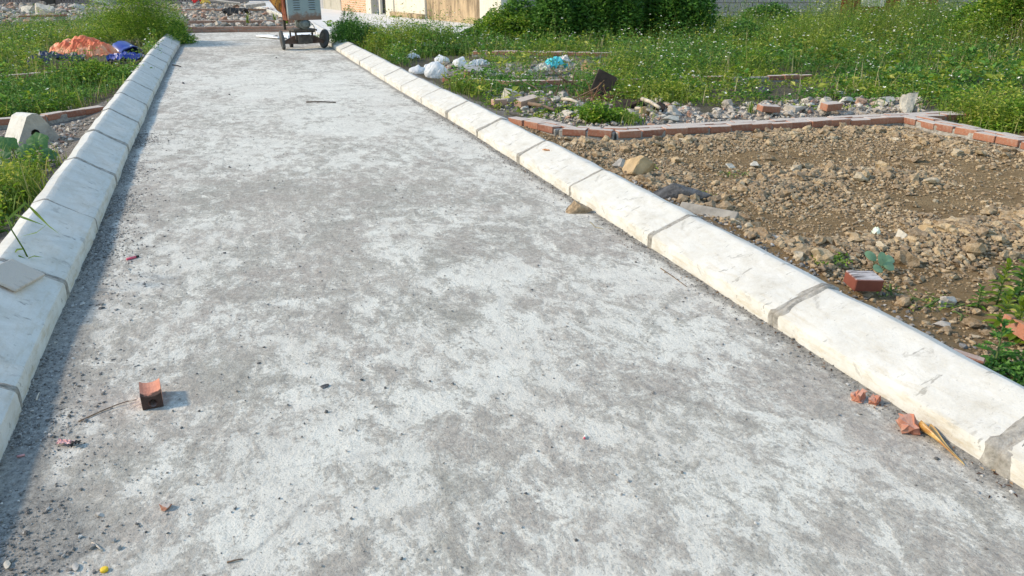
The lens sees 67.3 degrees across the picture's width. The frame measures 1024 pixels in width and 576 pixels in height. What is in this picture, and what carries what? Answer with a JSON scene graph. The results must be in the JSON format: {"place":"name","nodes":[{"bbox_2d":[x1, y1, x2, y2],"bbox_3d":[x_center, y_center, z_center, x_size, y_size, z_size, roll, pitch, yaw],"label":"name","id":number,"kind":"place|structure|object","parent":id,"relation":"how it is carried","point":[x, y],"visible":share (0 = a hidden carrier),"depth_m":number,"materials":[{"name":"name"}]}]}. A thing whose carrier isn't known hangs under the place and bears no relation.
{"place":"outdoors","nodes":[
{"label":"outdoors","id":0,"kind":"place"},
{"bbox_2d":[249,1,475,36],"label":"lane","id":1,"kind":"structure","parent":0,"point":[331,14],"depth_m":21.55,"materials":[{"name":"concrete"}]},
{"bbox_2d":[0,32,1023,575],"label":"road","id":2,"kind":"structure","parent":0,"point":[496,240],"depth_m":2.57,"materials":[{"name":"concrete"}]},
{"bbox_2d":[0,244,168,575],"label":"road pebbles","id":3,"kind":"object","parent":2,"relation":"on","point":[91,547],"visible":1,"depth_m":1.91,"materials":[{"name":"gravel"}]},
{"bbox_2d":[139,378,163,409],"bbox_3d":[-1.183,0.347,2.521,0.062,0.052,0.105,-10,24,-24],"label":"half brick","id":4,"kind":"object","parent":2,"relation":"on","point":[151,397],"visible":1,"depth_m":2.49,"materials":[{"name":"brick"}]},
{"bbox_2d":[159,503,171,510],"bbox_3d":[-0.911,0.573,2.022,0.031,0.017,0.029,11,25,25],"label":"brick crumb","id":5,"kind":"object","parent":2,"relation":"on","point":[165,506],"visible":1,"depth_m":2.01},
{"bbox_2d":[269,0,329,49],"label":"concrete mixer","id":6,"kind":"object","parent":2,"relation":"on","point":[301,13],"visible":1,"depth_m":14.11,"materials":[{"name":"metal"}]},
{"bbox_2d":[0,46,1021,575],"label":"road grit","id":7,"kind":"object","parent":2,"relation":"on","point":[138,142],"visible":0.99,"depth_m":2.80,"materials":[{"name":"gravel"}]},
{"bbox_2d":[566,200,591,213],"bbox_3d":[0.391,-0.471,4.528,0.158,0.079,0.075,-4,23,-10],"label":"rubble lump","id":8,"kind":"object","parent":2,"relation":"on","point":[574,207],"visible":0.98,"depth_m":4.51,"materials":[{"name":"stone"}]},
{"bbox_2d":[420,108,1017,498],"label":"leaf litter","id":9,"kind":"object","parent":2,"relation":"on","point":[775,332],"visible":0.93,"depth_m":2.89,"materials":[{"name":"brown plant"}]},
{"bbox_2d":[850,388,866,402],"bbox_3d":[1.141,0.356,2.530,0.046,0.042,0.040,-30,22,-21],"label":"brick piece","id":10,"kind":"object","parent":2,"relation":"on","point":[858,396],"visible":1,"depth_m":2.52,"materials":[{"name":"brick"}]},
{"bbox_2d":[868,394,880,405],"bbox_3d":[1.185,0.367,2.513,0.032,0.032,0.038,6,38,44],"label":"brick piece","id":11,"kind":"object","parent":2,"relation":"on","point":[873,399],"visible":1,"depth_m":2.50,"materials":[{"name":"brick"}]},
{"bbox_2d":[895,413,920,434],"bbox_3d":[1.216,0.419,2.360,0.057,0.058,0.070,-7,38,12],"label":"brick piece","id":12,"kind":"object","parent":2,"relation":"on","point":[907,423],"visible":0.99,"depth_m":2.34,"materials":[{"name":"brick"}]},
{"bbox_2d":[919,420,964,464],"bbox_3d":[1.276,0.457,2.269,0.046,0.032,0.185,20,16,-19],"label":"curled sheath","id":13,"kind":"object","parent":2,"relation":"on","point":[931,431],"visible":1,"depth_m":2.31,"materials":[{"name":"plant"}]},
{"bbox_2d":[0,0,1023,379],"bbox_3d":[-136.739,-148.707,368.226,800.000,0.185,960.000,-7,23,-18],"label":"ground","id":14,"kind":"structure","parent":0,"point":[962,292],"depth_m":5.07,"materials":[{"name":"soil"}]},
{"bbox_2d":[0,161,37,213],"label":"grass tuft","id":15,"kind":"object","parent":14,"relation":"on","point":[20,187],"visible":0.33,"depth_m":4.48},
{"bbox_2d":[1,153,49,210],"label":"grass tuft","id":16,"kind":"object","parent":14,"relation":"on","point":[32,189],"visible":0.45,"depth_m":4.55,"materials":[{"name":"plant"}]},
{"bbox_2d":[21,5,34,11],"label":"stone","id":17,"kind":"object","parent":14,"relation":"on","point":[26,8],"visible":0.56,"depth_m":27.35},
{"bbox_2d":[0,132,56,169],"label":"squash plant","id":18,"kind":"object","parent":14,"relation":"on","point":[10,141],"visible":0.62,"depth_m":5.47,"materials":[{"name":"green plant"}]},
{"bbox_2d":[5,112,58,146],"bbox_3d":[-3.984,-1.303,6.316,0.270,0.254,0.330,12,34,34],"label":"loose kerb block","id":19,"kind":"object","parent":14,"relation":"on","point":[23,127],"depth_m":6.25,"materials":[{"name":"concrete"}]},
{"bbox_2d":[18,14,67,18],"bbox_3d":[-14.323,-8.272,23.517,1.331,0.166,0.113,-14,26,-30],"label":"brick edging","id":20,"kind":"object","parent":14,"relation":"on","point":[55,16],"visible":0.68,"depth_m":23.52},
{"bbox_2d":[35,3,53,14],"bbox_3d":[-15.807,-9.381,25.966,0.699,0.456,0.435,-3,22,-7],"label":"stone","id":21,"kind":"object","parent":14,"relation":"on","point":[45,7],"visible":0.72,"depth_m":25.84,"materials":[{"name":"stone"}]},
{"bbox_2d":[0,105,103,128],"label":"brick edging","id":22,"kind":"object","parent":14,"relation":"on","point":[50,118],"visible":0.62,"depth_m":7.34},
{"bbox_2d":[27,50,86,66],"bbox_3d":[-6.777,-3.425,11.452,0.784,0.220,0.339,-11,25,-25],"label":"navy sheet","id":23,"kind":"object","parent":14,"relation":"on","point":[45,53],"visible":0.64,"depth_m":11.35,"materials":[{"name":"plastic"}]},
{"bbox_2d":[39,82,75,101],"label":"grass tuft","id":24,"kind":"object","parent":14,"relation":"on","point":[63,91],"visible":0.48,"depth_m":8.25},
{"bbox_2d":[49,35,119,58],"bbox_3d":[-6.749,-3.788,12.096,1.030,0.363,0.673,-3,22,-7],"label":"orange tarpaulin","id":25,"kind":"object","parent":14,"relation":"on","point":[76,41],"visible":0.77,"depth_m":11.92,"materials":[{"name":"plastic"}]},
{"bbox_2d":[58,57,128,85],"bbox_3d":[-5.178,-2.688,9.598,1.233,0.352,0.871,13,25,28],"label":"bush","id":26,"kind":"object","parent":14,"relation":"on","point":[97,65],"visible":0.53,"depth_m":9.48,"materials":[{"name":"green plant"}]},
{"bbox_2d":[0,32,187,460],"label":"kerb","id":27,"kind":"structure","parent":14,"relation":"on","point":[70,203],"depth_m":3.81,"materials":[{"name":"concrete"}]},
{"bbox_2d":[0,259,44,291],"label":"concrete slab","id":28,"kind":"object","parent":27,"relation":"on","point":[15,276],"visible":1,"depth_m":3.12,"materials":[{"name":"concrete"}]},
{"bbox_2d":[4,202,57,257],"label":"kerb grass","id":29,"kind":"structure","parent":27,"relation":"on","point":[7,218],"depth_m":3.33,"materials":[{"name":"plant"}]},
{"bbox_2d":[0,0,248,5],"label":"wall","id":30,"kind":"structure","parent":14,"relation":"on","point":[57,2],"depth_m":33.93,"materials":[{"name":"brick"}]},
{"bbox_2d":[105,51,144,61],"bbox_3d":[-5.916,-3.546,11.791,0.580,0.171,0.333,-15,27,-33],"label":"blue sheet","id":31,"kind":"object","parent":14,"relation":"on","point":[117,56],"visible":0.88,"depth_m":11.70,"materials":[{"name":"plastic"}]},
{"bbox_2d":[112,41,143,59],"bbox_3d":[-6.317,-3.853,12.567,0.301,0.379,0.472,38,34,13],"label":"blue basin","id":32,"kind":"object","parent":14,"relation":"on","point":[120,46],"visible":0.46,"depth_m":12.46,"materials":[{"name":"plastic"}]},
{"bbox_2d":[58,0,200,45],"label":"bush","id":33,"kind":"object","parent":14,"relation":"on","point":[140,28],"visible":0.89,"depth_m":14.98,"materials":[{"name":"green plant"}]},
{"bbox_2d":[166,19,194,43],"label":"bush","id":34,"kind":"object","parent":14,"relation":"on","point":[188,42],"visible":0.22,"depth_m":15.61,"materials":[{"name":"green plant"}]},
{"bbox_2d":[169,9,272,13],"bbox_3d":[-10.376,-9.890,27.481,3.682,0.168,0.123,0,22,0],"label":"brick edging","id":35,"kind":"object","parent":14,"relation":"on","point":[220,10],"visible":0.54,"depth_m":27.42,"materials":[{"name":"brick"}]},
{"bbox_2d":[185,20,294,25],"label":"curb","id":36,"kind":"structure","parent":14,"relation":"on","point":[203,22],"depth_m":21.18,"materials":[{"name":"concrete"}]},
{"bbox_2d":[186,26,296,32],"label":"brick wall","id":37,"kind":"structure","parent":14,"relation":"on","point":[212,29],"depth_m":18.68,"materials":[{"name":"brick"}]},
{"bbox_2d":[248,2,311,25],"bbox_3d":[-8.308,-9.459,26.594,0.122,0.281,16.950,-9,24,-21],"label":"lane edging","id":38,"kind":"object","parent":14,"relation":"on","point":[279,14],"visible":0.18,"depth_m":26.23,"materials":[{"name":"concrete"}]},
{"bbox_2d":[315,5,376,46],"bbox_3d":[-3.063,-5.017,14.676,1.580,0.766,1.113,17,28,36],"label":"bush","id":39,"kind":"object","parent":14,"relation":"on","point":[347,30],"visible":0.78,"depth_m":14.32,"materials":[{"name":"green plant"}]},
{"bbox_2d":[320,0,506,23],"bbox_3d":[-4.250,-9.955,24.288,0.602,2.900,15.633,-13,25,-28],"label":"old house","id":40,"kind":"structure","parent":14,"relation":"on","point":[476,9],"depth_m":21.61,"materials":[{"name":"beige paint"}]},
{"bbox_2d":[409,65,424,73],"bbox_3d":[-1.344,-3.103,10.890,0.266,0.122,0.269,5,23,13],"label":"plastic bag","id":41,"kind":"object","parent":14,"relation":"on","point":[417,69],"visible":0.88,"depth_m":10.80,"materials":[{"name":"plastic"}]},
{"bbox_2d":[424,61,446,77],"bbox_3d":[-1.043,-2.984,10.509,0.316,0.221,0.298,8,24,20],"label":"plastic bag","id":42,"kind":"object","parent":14,"relation":"on","point":[434,69],"visible":0.85,"depth_m":10.41,"materials":[{"name":"plastic"}]},
{"bbox_2d":[434,54,449,62],"bbox_3d":[-1.121,-3.660,12.271,0.251,0.129,0.257,3,22,6],"label":"plastic bag","id":43,"kind":"object","parent":14,"relation":"on","point":[440,60],"visible":0.56,"depth_m":12.20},
{"bbox_2d":[452,56,466,68],"bbox_3d":[-0.790,-3.392,11.588,0.228,0.175,0.235,-7,23,-17],"label":"plastic bag","id":44,"kind":"object","parent":14,"relation":"on","point":[459,61],"visible":0.55,"depth_m":11.50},
{"bbox_2d":[0,1,925,172],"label":"rubble","id":45,"kind":"object","parent":14,"relation":"on","point":[717,113],"visible":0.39,"depth_m":8.27,"materials":[{"name":"stone"}]},
{"bbox_2d":[209,0,239,4],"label":"grey plank","id":46,"kind":"object","parent":45,"relation":"on","point":[229,2],"visible":1,"depth_m":30.74,"materials":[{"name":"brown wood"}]},
{"bbox_2d":[222,7,249,14],"bbox_3d":[-8.892,-8.911,24.725,0.856,0.218,0.436,-3,22,-7],"label":"black sheet","id":47,"kind":"object","parent":45,"relation":"on","point":[230,10],"visible":1,"depth_m":24.59,"materials":[{"name":"rubber"}]},
{"bbox_2d":[244,1,265,7],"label":"slab","id":48,"kind":"object","parent":45,"relation":"on","point":[254,4],"depth_m":27.28,"materials":[{"name":"concrete"}]},
{"bbox_2d":[501,88,517,102],"bbox_3d":[-0.028,-2.061,8.234,0.100,0.120,0.130,34,25,28],"label":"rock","id":49,"kind":"object","parent":45,"relation":"on","point":[511,98],"visible":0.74,"depth_m":8.19,"materials":[{"name":"stone"}]},
{"bbox_2d":[534,63,552,71],"bbox_3d":[0.446,-3.083,10.739,0.220,0.137,0.330,8,23,18],"label":"grey cloth","id":50,"kind":"object","parent":45,"relation":"on","point":[543,65],"visible":0.91,"depth_m":10.65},
{"bbox_2d":[523,68,601,104],"bbox_3d":[0.664,-2.174,8.280,0.614,0.350,1.558,-7,23,-18],"label":"bare branch","id":51,"kind":"object","parent":45,"relation":"on","point":[566,81],"visible":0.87,"depth_m":8.32,"materials":[{"name":"wood"}]},
{"bbox_2d":[756,104,780,112],"bbox_3d":[2.568,-1.798,7.694,0.220,0.060,0.100,-2,27,-20],"label":"broken brick","id":52,"kind":"object","parent":45,"relation":"on","point":[772,108],"visible":1,"depth_m":7.66,"materials":[{"name":"brick"}]},
{"bbox_2d":[820,101,842,111],"bbox_3d":[3.189,-1.816,7.687,0.200,0.070,0.100,-10,30,-23],"label":"broken brick","id":53,"kind":"object","parent":45,"relation":"on","point":[831,106],"visible":1,"depth_m":7.65,"materials":[{"name":"brick"}]},
{"bbox_2d":[468,59,488,65],"bbox_3d":[-0.502,-3.396,11.585,0.327,0.110,0.173,-7,23,-18],"label":"plastic scrap","id":54,"kind":"object","parent":14,"relation":"on","point":[476,61],"visible":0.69,"depth_m":11.53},
{"bbox_2d":[462,64,500,79],"bbox_3d":[-0.400,-2.855,10.263,0.500,0.100,0.260,12,28,-4],"label":"stone slab","id":55,"kind":"object","parent":14,"relation":"on","point":[471,67],"depth_m":10.19,"materials":[{"name":"stone"}]},
{"bbox_2d":[491,98,506,104],"bbox_3d":[-0.137,-1.953,8.075,0.150,0.060,0.080,-10,24,-23],"label":"broken brick","id":56,"kind":"object","parent":14,"relation":"on","point":[503,101],"visible":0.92,"depth_m":8.04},
{"bbox_2d":[0,0,1023,229],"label":"grass","id":57,"kind":"structure","parent":14,"relation":"on","point":[377,52],"depth_m":12.16,"materials":[{"name":"plant"}]},
{"bbox_2d":[0,0,1023,232],"bbox_3d":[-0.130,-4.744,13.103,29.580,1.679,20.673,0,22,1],"label":"weeds","id":58,"kind":"object","parent":14,"relation":"on","point":[679,74],"visible":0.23,"depth_m":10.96,"materials":[{"name":"green plant"}]},
{"bbox_2d":[2,13,1021,110],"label":"dry grass","id":59,"kind":"structure","parent":14,"relation":"on","point":[615,61],"depth_m":10.77,"materials":[{"name":"plant"}]},
{"bbox_2d":[0,1,1023,116],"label":"white flowers","id":60,"kind":"object","parent":14,"relation":"on","point":[666,49],"visible":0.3,"depth_m":12.46,"materials":[{"name":"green plant"}]},
{"bbox_2d":[470,2,561,41],"bbox_3d":[0.196,-5.511,15.976,1.949,0.821,1.863,-7,23,-18],"label":"bush","id":61,"kind":"object","parent":14,"relation":"on","point":[488,19],"visible":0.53,"depth_m":15.59,"materials":[{"name":"green plant"}]},
{"bbox_2d":[514,94,539,107],"bbox_3d":[0.157,-1.958,8.060,0.260,0.070,0.120,-24,37,-32],"label":"broken brick","id":62,"kind":"object","parent":14,"relation":"on","point":[524,100],"visible":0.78,"depth_m":8.02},
{"bbox_2d":[472,50,608,58],"bbox_3d":[0.575,-3.936,13.061,2.528,0.168,0.239,3,22,8],"label":"brick edging","id":63,"kind":"object","parent":14,"relation":"on","point":[535,54],"visible":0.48,"depth_m":12.95,"materials":[{"name":"brick"}]},
{"bbox_2d":[527,102,554,111],"bbox_3d":[0.297,-1.836,7.778,0.043,0.051,0.476,-13,25,-28],"label":"stick","id":64,"kind":"object","parent":14,"relation":"on","point":[534,104],"visible":0.89,"depth_m":7.79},
{"bbox_2d":[545,56,567,68],"bbox_3d":[0.598,-3.180,10.848,0.341,0.184,0.266,-15,27,-33],"label":"blue cloth","id":65,"kind":"object","parent":14,"relation":"on","point":[556,64],"visible":0.76,"depth_m":10.76,"materials":[{"name":"fabric"}]},
{"bbox_2d":[566,81,626,101],"bbox_3d":[0.912,-2.131,8.311,0.754,0.236,0.368,-18,28,-37],"label":"brush heap","id":66,"kind":"object","parent":14,"relation":"on","point":[591,93],"visible":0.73,"depth_m":8.29,"materials":[{"name":"wood"}]},
{"bbox_2d":[589,69,616,100],"bbox_3d":[1.006,-2.240,8.487,0.230,0.280,0.030,23,-2,-13],"label":"charred board","id":67,"kind":"object","parent":14,"relation":"on","point":[606,79],"visible":0.7,"depth_m":8.47,"materials":[{"name":"brown wood"}]},
{"bbox_2d":[576,100,645,123],"bbox_3d":[0.968,-1.685,7.353,0.708,0.239,0.431,-7,23,-18],"label":"bush","id":68,"kind":"object","parent":14,"relation":"on","point":[605,113],"visible":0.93,"depth_m":7.27,"materials":[{"name":"green plant"}]},
{"bbox_2d":[460,0,763,41],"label":"bush","id":69,"kind":"object","parent":14,"relation":"on","point":[573,13],"visible":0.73,"depth_m":15.35,"materials":[{"name":"green plant"}]},
{"bbox_2d":[612,158,624,167],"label":"stone","id":70,"kind":"object","parent":14,"relation":"on","point":[619,162],"visible":0.61,"depth_m":5.41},
{"bbox_2d":[442,74,812,87],"bbox_3d":[1.552,-2.632,9.915,4.911,0.168,0.555,-1,22,-3],"label":"brick edging","id":71,"kind":"object","parent":14,"relation":"on","point":[797,77],"visible":0.27,"depth_m":9.99,"materials":[{"name":"brick"}]},
{"bbox_2d":[610,99,646,109],"bbox_3d":[1.236,-1.950,8.143,0.413,0.115,0.166,-3,22,-7],"label":"burnt wood","id":72,"kind":"object","parent":14,"relation":"on","point":[634,104],"visible":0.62,"depth_m":8.11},
{"bbox_2d":[614,106,649,126],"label":"grass tuft","id":73,"kind":"object","parent":14,"relation":"on","point":[627,118],"visible":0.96,"depth_m":7.24,"materials":[{"name":"plant"}]},
{"bbox_2d":[622,155,654,175],"bbox_3d":[0.839,-0.805,5.132,0.220,0.160,0.159,6,23,14],"label":"stone","id":74,"kind":"object","parent":14,"relation":"on","point":[637,165],"visible":0.85,"depth_m":5.11,"materials":[{"name":"stone"}]},
{"bbox_2d":[640,97,660,108],"bbox_3d":[1.391,-1.865,7.744,0.043,0.052,0.561,-3,22,-7],"label":"stick","id":75,"kind":"object","parent":14,"relation":"on","point":[651,102],"visible":0.97,"depth_m":7.71,"materials":[{"name":"beige wood"}]},
{"bbox_2d":[309,22,1023,488],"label":"kerb","id":76,"kind":"structure","parent":14,"relation":"on","point":[973,408],"depth_m":3.06,"materials":[{"name":"concrete"}]},
{"bbox_2d":[660,115,678,121],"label":"stone","id":77,"kind":"object","parent":14,"relation":"on","point":[672,118],"visible":0.95,"depth_m":7.38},
{"bbox_2d":[653,183,711,198],"bbox_3d":[1.018,-0.578,4.642,0.376,0.094,0.113,1,22,4],"label":"stone","id":78,"kind":"object","parent":14,"relation":"on","point":[673,190],"visible":0.77,"depth_m":4.61,"materials":[{"name":"stone"}]},
{"bbox_2d":[508,113,908,140],"bbox_3d":[1.878,-1.427,6.953,3.806,0.168,0.830,-1,22,-2],"label":"brick edging","id":79,"kind":"object","parent":14,"relation":"on","point":[554,128],"visible":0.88,"depth_m":6.79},
{"bbox_2d":[680,202,738,218],"bbox_3d":[1.091,-0.419,4.285,0.340,0.030,0.070,17,68,35],"label":"cement slab","id":80,"kind":"object","parent":14,"relation":"on","point":[706,210],"depth_m":4.27,"materials":[{"name":"concrete"}]},
{"bbox_2d":[512,0,981,18],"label":"block wall","id":81,"kind":"structure","parent":14,"relation":"on","point":[719,3],"depth_m":23.41,"materials":[{"name":"concrete"}]},
{"bbox_2d":[840,0,935,16],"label":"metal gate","id":82,"kind":"structure","parent":81,"relation":"attached to","point":[881,1],"depth_m":23.39,"materials":[{"name":"paint"}]},
{"bbox_2d":[720,1,803,24],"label":"bush","id":83,"kind":"object","parent":14,"relation":"on","point":[773,6],"visible":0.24,"depth_m":20.31,"materials":[{"name":"green plant"}]},
{"bbox_2d":[515,122,1023,362],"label":"soil clods","id":84,"kind":"object","parent":14,"relation":"on","point":[957,231],"visible":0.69,"depth_m":4.87,"materials":[{"name":"soil"}]},
{"bbox_2d":[783,104,808,112],"bbox_3d":[2.897,-1.825,7.868,0.226,0.106,0.141,-9,24,-20],"label":"stone","id":85,"kind":"object","parent":14,"relation":"on","point":[794,108],"visible":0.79,"depth_m":7.82,"materials":[{"name":"stone"}]},
{"bbox_2d":[808,251,852,266],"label":"weed","id":86,"kind":"object","parent":14,"relation":"on","point":[836,257],"visible":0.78,"depth_m":3.56,"materials":[{"name":"green plant"}]},
{"bbox_2d":[843,270,883,291],"bbox_3d":[1.504,-0.030,3.293,0.125,0.055,0.100,1,25,-6],"label":"fallen brick","id":87,"kind":"object","parent":14,"relation":"on","point":[863,281],"visible":1,"depth_m":3.26,"materials":[{"name":"brick"}]},
{"bbox_2d":[865,251,894,272],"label":"seedling","id":88,"kind":"object","parent":14,"relation":"on","point":[886,261],"visible":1,"depth_m":3.59,"materials":[{"name":"green plant"}]},
{"bbox_2d":[874,96,895,105],"bbox_3d":[4.068,-2.037,8.380,0.263,0.096,0.152,-18,28,-37],"label":"stone","id":89,"kind":"object","parent":14,"relation":"on","point":[887,100],"visible":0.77,"depth_m":8.32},
{"bbox_2d":[876,283,899,296],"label":"weed","id":90,"kind":"object","parent":14,"relation":"on","point":[890,290],"visible":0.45,"depth_m":3.35,"materials":[{"name":"green plant"}]},
{"bbox_2d":[895,229,907,238],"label":"stone","id":91,"kind":"object","parent":14,"relation":"on","point":[901,234],"visible":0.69,"depth_m":3.92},
{"bbox_2d":[899,92,918,112],"bbox_3d":[4.024,-1.871,7.816,0.189,0.249,0.147,-15,27,-33],"label":"stone","id":92,"kind":"object","parent":14,"relation":"on","point":[907,102],"visible":0.84,"depth_m":7.78,"materials":[{"name":"stone"}]},
{"bbox_2d":[901,289,952,311],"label":"weed","id":93,"kind":"object","parent":14,"relation":"on","point":[931,304],"visible":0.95,"depth_m":3.23,"materials":[{"name":"green plant"}]},
{"bbox_2d":[901,111,972,122],"bbox_3d":[4.459,-1.633,7.473,1.668,0.167,0.229,-5,23,-12],"label":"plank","id":94,"kind":"object","parent":14,"relation":"on","point":[944,115],"visible":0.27,"depth_m":7.30,"materials":[{"name":"wood"}]},
{"bbox_2d":[932,321,950,326],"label":"stone","id":95,"kind":"object","parent":14,"relation":"on","point":[941,323],"visible":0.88,"depth_m":3.04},
{"bbox_2d":[925,297,968,320],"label":"weed","id":96,"kind":"object","parent":14,"relation":"on","point":[953,306],"visible":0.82,"depth_m":3.21,"materials":[{"name":"green plant"}]},
{"bbox_2d":[938,296,956,306],"bbox_3d":[1.839,0.057,3.248,0.087,0.053,0.047,-13,25,-28],"label":"stone","id":97,"kind":"object","parent":14,"relation":"on","point":[949,299],"visible":0.85,"depth_m":3.23,"materials":[{"name":"stone"}]},
{"bbox_2d":[902,115,1023,151],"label":"brick edging","id":98,"kind":"object","parent":14,"relation":"on","point":[938,126],"visible":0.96,"depth_m":6.63,"materials":[{"name":"brick"}]},
{"bbox_2d":[954,349,985,363],"bbox_3d":[1.549,0.232,2.611,0.100,0.012,0.030,21,41,30],"label":"tile piece","id":99,"kind":"object","parent":14,"relation":"on","point":[979,359],"visible":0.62,"depth_m":2.60,"materials":[{"name":"ceramic"}]},
{"bbox_2d":[966,283,987,310],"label":"weed plant","id":100,"kind":"object","parent":14,"relation":"on","point":[981,290],"visible":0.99,"depth_m":3.24,"materials":[{"name":"green plant"}]},
{"bbox_2d":[933,0,1023,45],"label":"bush","id":101,"kind":"object","parent":14,"relation":"on","point":[984,3],"visible":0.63,"depth_m":14.54,"materials":[{"name":"green plant"}]},
{"bbox_2d":[968,98,1023,132],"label":"bush","id":102,"kind":"object","parent":14,"relation":"on","point":[1017,104],"visible":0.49,"depth_m":6.95,"materials":[{"name":"green plant"}]},
{"bbox_2d":[973,316,1020,371],"bbox_3d":[1.683,0.204,2.674,0.209,0.219,0.167,14,26,31],"label":"weed plant","id":103,"kind":"object","parent":14,"relation":"on","point":[999,334],"visible":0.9,"depth_m":2.66,"materials":[{"name":"green plant"}]},
{"bbox_2d":[981,258,1016,304],"bbox_3d":[2.050,-0.021,3.229,0.140,0.234,0.144,8,24,20],"label":"weed plant","id":104,"kind":"object","parent":14,"relation":"on","point":[1001,279],"visible":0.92,"depth_m":3.23,"materials":[{"name":"green plant"}]},
{"bbox_2d":[983,290,1016,328],"bbox_3d":[1.966,0.089,3.062,0.143,0.163,0.121,17,28,36],"label":"weed plant","id":105,"kind":"object","parent":14,"relation":"on","point":[1009,296],"visible":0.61,"depth_m":3.06,"materials":[{"name":"green plant"}]},
{"bbox_2d":[979,348,1023,385],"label":"bush","id":106,"kind":"object","parent":14,"relation":"on","point":[1016,366],"visible":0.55,"depth_m":2.62,"materials":[{"name":"green plant"}]},
{"bbox_2d":[994,295,1023,342],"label":"weed plant","id":107,"kind":"object","parent":14,"relation":"on","point":[1019,313],"visible":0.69,"depth_m":2.92,"materials":[{"name":"green plant"}]},
{"bbox_2d":[1000,314,1023,339],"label":"fallen brick","id":108,"kind":"object","parent":14,"relation":"on","point":[1018,327],"visible":0.57,"depth_m":2.92,"materials":[{"name":"brick"}]},
{"bbox_2d":[1002,259,1023,302],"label":"weed plant","id":109,"kind":"object","parent":14,"relation":"on","point":[1018,289],"visible":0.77,"depth_m":3.28,"materials":[{"name":"green plant"}]},
{"bbox_2d":[625,178,1021,380],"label":"kerb gravel","id":110,"kind":"structure","parent":0,"point":[961,345],"depth_m":3.52,"materials":[{"name":"gravel"}]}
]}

